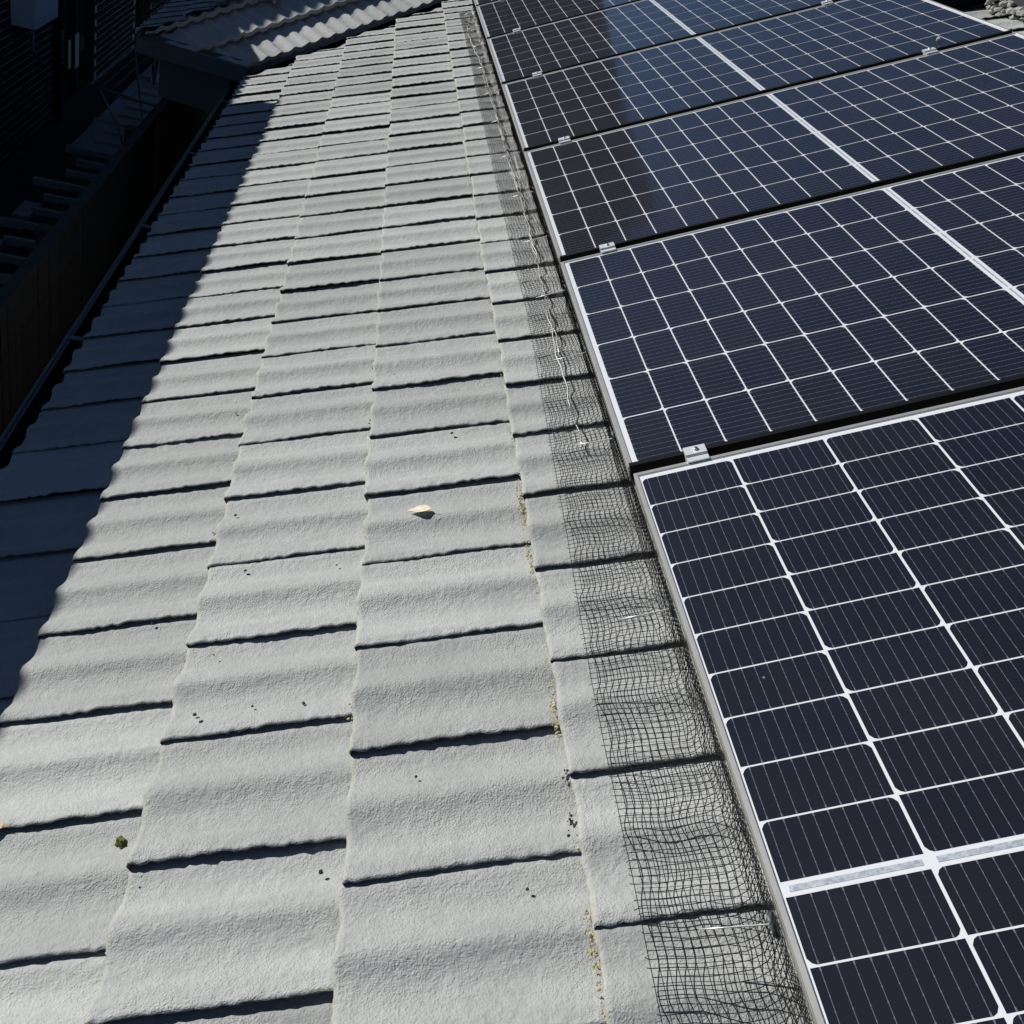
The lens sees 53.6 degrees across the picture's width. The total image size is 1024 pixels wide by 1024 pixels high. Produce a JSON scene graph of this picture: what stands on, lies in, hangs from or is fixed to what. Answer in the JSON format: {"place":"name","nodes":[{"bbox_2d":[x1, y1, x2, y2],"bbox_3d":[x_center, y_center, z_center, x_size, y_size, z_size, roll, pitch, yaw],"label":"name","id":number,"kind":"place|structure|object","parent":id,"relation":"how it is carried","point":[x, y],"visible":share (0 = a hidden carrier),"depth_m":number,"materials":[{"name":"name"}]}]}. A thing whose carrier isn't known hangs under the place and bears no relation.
{"place":"outdoors","nodes":[
{"label":"outdoors","id":0,"kind":"place"},
{"bbox_2d":[0,0,169,167],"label":"brick house","id":1,"kind":"structure","parent":0,"point":[80,45],"depth_m":12.35,"materials":[{"name":"grey"}]},
{"bbox_2d":[10,0,57,59],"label":"wall box","id":2,"kind":"object","parent":1,"relation":"attached to","point":[32,15],"visible":1,"depth_m":10.62,"materials":[{"name":"white metal"}]},
{"bbox_2d":[61,0,94,114],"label":"window","id":3,"kind":"structure","parent":1,"relation":"in","point":[77,16],"depth_m":13.28,"materials":[{"name":"grey glass"}]},
{"bbox_2d":[134,0,150,46],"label":"window","id":4,"kind":"structure","parent":1,"relation":"in","point":[141,10],"depth_m":16.52,"materials":[{"name":"grey glass"}]},
{"bbox_2d":[151,73,158,83],"bbox_3d":[-5.173,-6.393,14.962,0.280,0.120,0.100,9,33,-12],"label":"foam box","id":5,"kind":"object","parent":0,"point":[157,78],"visible":0.14,"depth_m":14.91,"materials":[{"name":"white plastic"}]},
{"bbox_2d":[225,0,433,46],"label":"steep house","id":6,"kind":"structure","parent":0,"point":[323,43],"depth_m":19.86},
{"bbox_2d":[0,0,1023,287],"bbox_3d":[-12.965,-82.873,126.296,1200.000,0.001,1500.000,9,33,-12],"label":"ground","id":7,"kind":"structure","parent":0,"point":[44,154],"depth_m":11.76,"materials":[{"name":"soil"}]},
{"bbox_2d":[0,58,161,283],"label":"path","id":8,"kind":"structure","parent":7,"relation":"on","point":[97,142],"depth_m":11.28,"materials":[{"name":"concrete"}]},
{"bbox_2d":[89,47,159,144],"bbox_3d":[-4.466,-4.833,12.299,0.851,0.920,2.474,9,33,-12],"label":"clothes airer","id":9,"kind":"object","parent":7,"relation":"on","point":[101,88],"visible":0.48,"depth_m":11.47,"materials":[{"name":"grey metal"}]},
{"bbox_2d":[0,3,253,436],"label":"paling fence","id":10,"kind":"object","parent":7,"relation":"on","point":[49,286],"visible":0.32,"depth_m":6.12,"materials":[{"name":"brown wood"}]},
{"bbox_2d":[0,0,1023,1023],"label":"house","id":11,"kind":"structure","parent":7,"relation":"on","point":[291,297],"depth_m":1.94,"materials":[{"name":"tile"}]},
{"bbox_2d":[114,836,127,849],"bbox_3d":[-0.601,0.508,1.557,0.020,0.017,0.022,-13,35,3],"label":"moss clump","id":12,"kind":"object","parent":11,"relation":"on","point":[121,842],"visible":1,"depth_m":1.55,"materials":[{"name":"green plant"}]},
{"bbox_2d":[105,20,605,1019],"bbox_3d":[-0.658,-1.221,4.001,1.050,0.036,7.065,-13,35,3],"label":"roof debris","id":13,"kind":"object","parent":11,"relation":"on","point":[555,716],"visible":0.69,"depth_m":1.58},
{"bbox_2d":[408,505,435,511],"bbox_3d":[-0.189,-0.006,2.127,0.064,0.006,0.033,-4,22,14],"label":"dry leaf","id":14,"kind":"object","parent":11,"relation":"on","point":[421,508],"visible":1,"depth_m":2.13,"materials":[{"name":"beige plant"}]},
{"bbox_2d":[459,0,811,1023],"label":"wire mesh","id":15,"kind":"object","parent":11,"relation":"on","point":[699,696],"visible":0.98,"depth_m":1.65,"materials":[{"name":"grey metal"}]},
{"bbox_2d":[932,0,996,11],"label":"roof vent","id":16,"kind":"object","parent":11,"relation":"on","point":[962,5],"visible":0.12,"depth_m":4.37,"materials":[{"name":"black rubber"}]},
{"label":"rail","id":17,"kind":"object","parent":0,"visible":0},
{"bbox_2d":[474,0,498,5],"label":"solar panel","id":18,"kind":"object","parent":17,"relation":"attached to","point":[479,2],"visible":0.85,"depth_m":6.33,"materials":[{"name":"glass"}]},
{"bbox_2d":[532,71,541,76],"bbox_3d":[0.114,-1.942,4.516,0.041,0.037,0.043,-13,35,3],"label":"panel clamp","id":19,"kind":"object","parent":17,"relation":"on","point":[537,73],"visible":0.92,"depth_m":4.50,"materials":[{"name":"metal"}]},
{"bbox_2d":[476,0,640,38],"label":"solar panel","id":20,"kind":"object","parent":17,"relation":"attached to","point":[500,17],"visible":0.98,"depth_m":5.65,"materials":[{"name":"glass"}]},
{"bbox_2d":[558,136,570,142],"bbox_3d":[0.190,-1.327,3.639,0.041,0.037,0.043,-13,35,3],"label":"panel clamp","id":21,"kind":"object","parent":17,"relation":"on","point":[564,139],"visible":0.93,"depth_m":3.63,"materials":[{"name":"metal"}]},
{"bbox_2d":[599,242,615,252],"bbox_3d":[0.262,-0.711,2.763,0.041,0.037,0.043,-13,35,3],"label":"panel clamp","id":22,"kind":"object","parent":17,"relation":"attached to","point":[606,247],"visible":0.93,"depth_m":2.75,"materials":[{"name":"metal"}]},
{"bbox_2d":[487,0,841,84],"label":"solar panel","id":23,"kind":"object","parent":17,"relation":"attached to","point":[589,38],"visible":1,"depth_m":4.81,"materials":[{"name":"glass"}]},
{"bbox_2d":[683,443,709,462],"bbox_3d":[0.344,-0.101,1.890,0.041,0.037,0.043,-13,35,3],"label":"panel clamp","id":24,"kind":"object","parent":17,"relation":"attached to","point":[699,452],"visible":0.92,"depth_m":1.88,"materials":[{"name":"metal"}]},
{"bbox_2d":[502,0,1012,155],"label":"solar panel","id":25,"kind":"object","parent":17,"relation":"attached to","point":[809,45],"visible":1,"depth_m":3.96,"materials":[{"name":"glass"}]},
{"bbox_2d":[560,153,1023,481],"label":"solar panel","id":26,"kind":"object","parent":17,"relation":"on","point":[851,309],"visible":1,"depth_m":2.23,"materials":[{"name":"glass"}]},
{"bbox_2d":[633,386,1023,1023],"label":"solar panel","id":27,"kind":"object","parent":17,"relation":"on","point":[848,600],"visible":1,"depth_m":1.38,"materials":[{"name":"glass"}]},
{"label":"rail","id":28,"kind":"object","parent":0,"visible":0},
{"bbox_2d":[524,32,1023,267],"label":"solar panel","id":29,"kind":"object","parent":28,"relation":"on","point":[869,128],"visible":1,"depth_m":3.11,"materials":[{"name":"glass"}]},
{"bbox_2d":[821,0,832,4],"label":"panel clamp","id":30,"kind":"object","parent":28,"relation":"attached to","point":[826,2],"visible":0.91,"depth_m":4.43,"materials":[{"name":"metal"}]},
{"bbox_2d":[922,47,937,54],"bbox_3d":[1.472,-1.613,3.569,0.041,0.037,0.043,-13,35,3],"label":"panel clamp","id":31,"kind":"object","parent":28,"relation":"attached to","point":[929,50],"visible":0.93,"depth_m":3.56,"materials":[{"name":"metal"}]}
]}

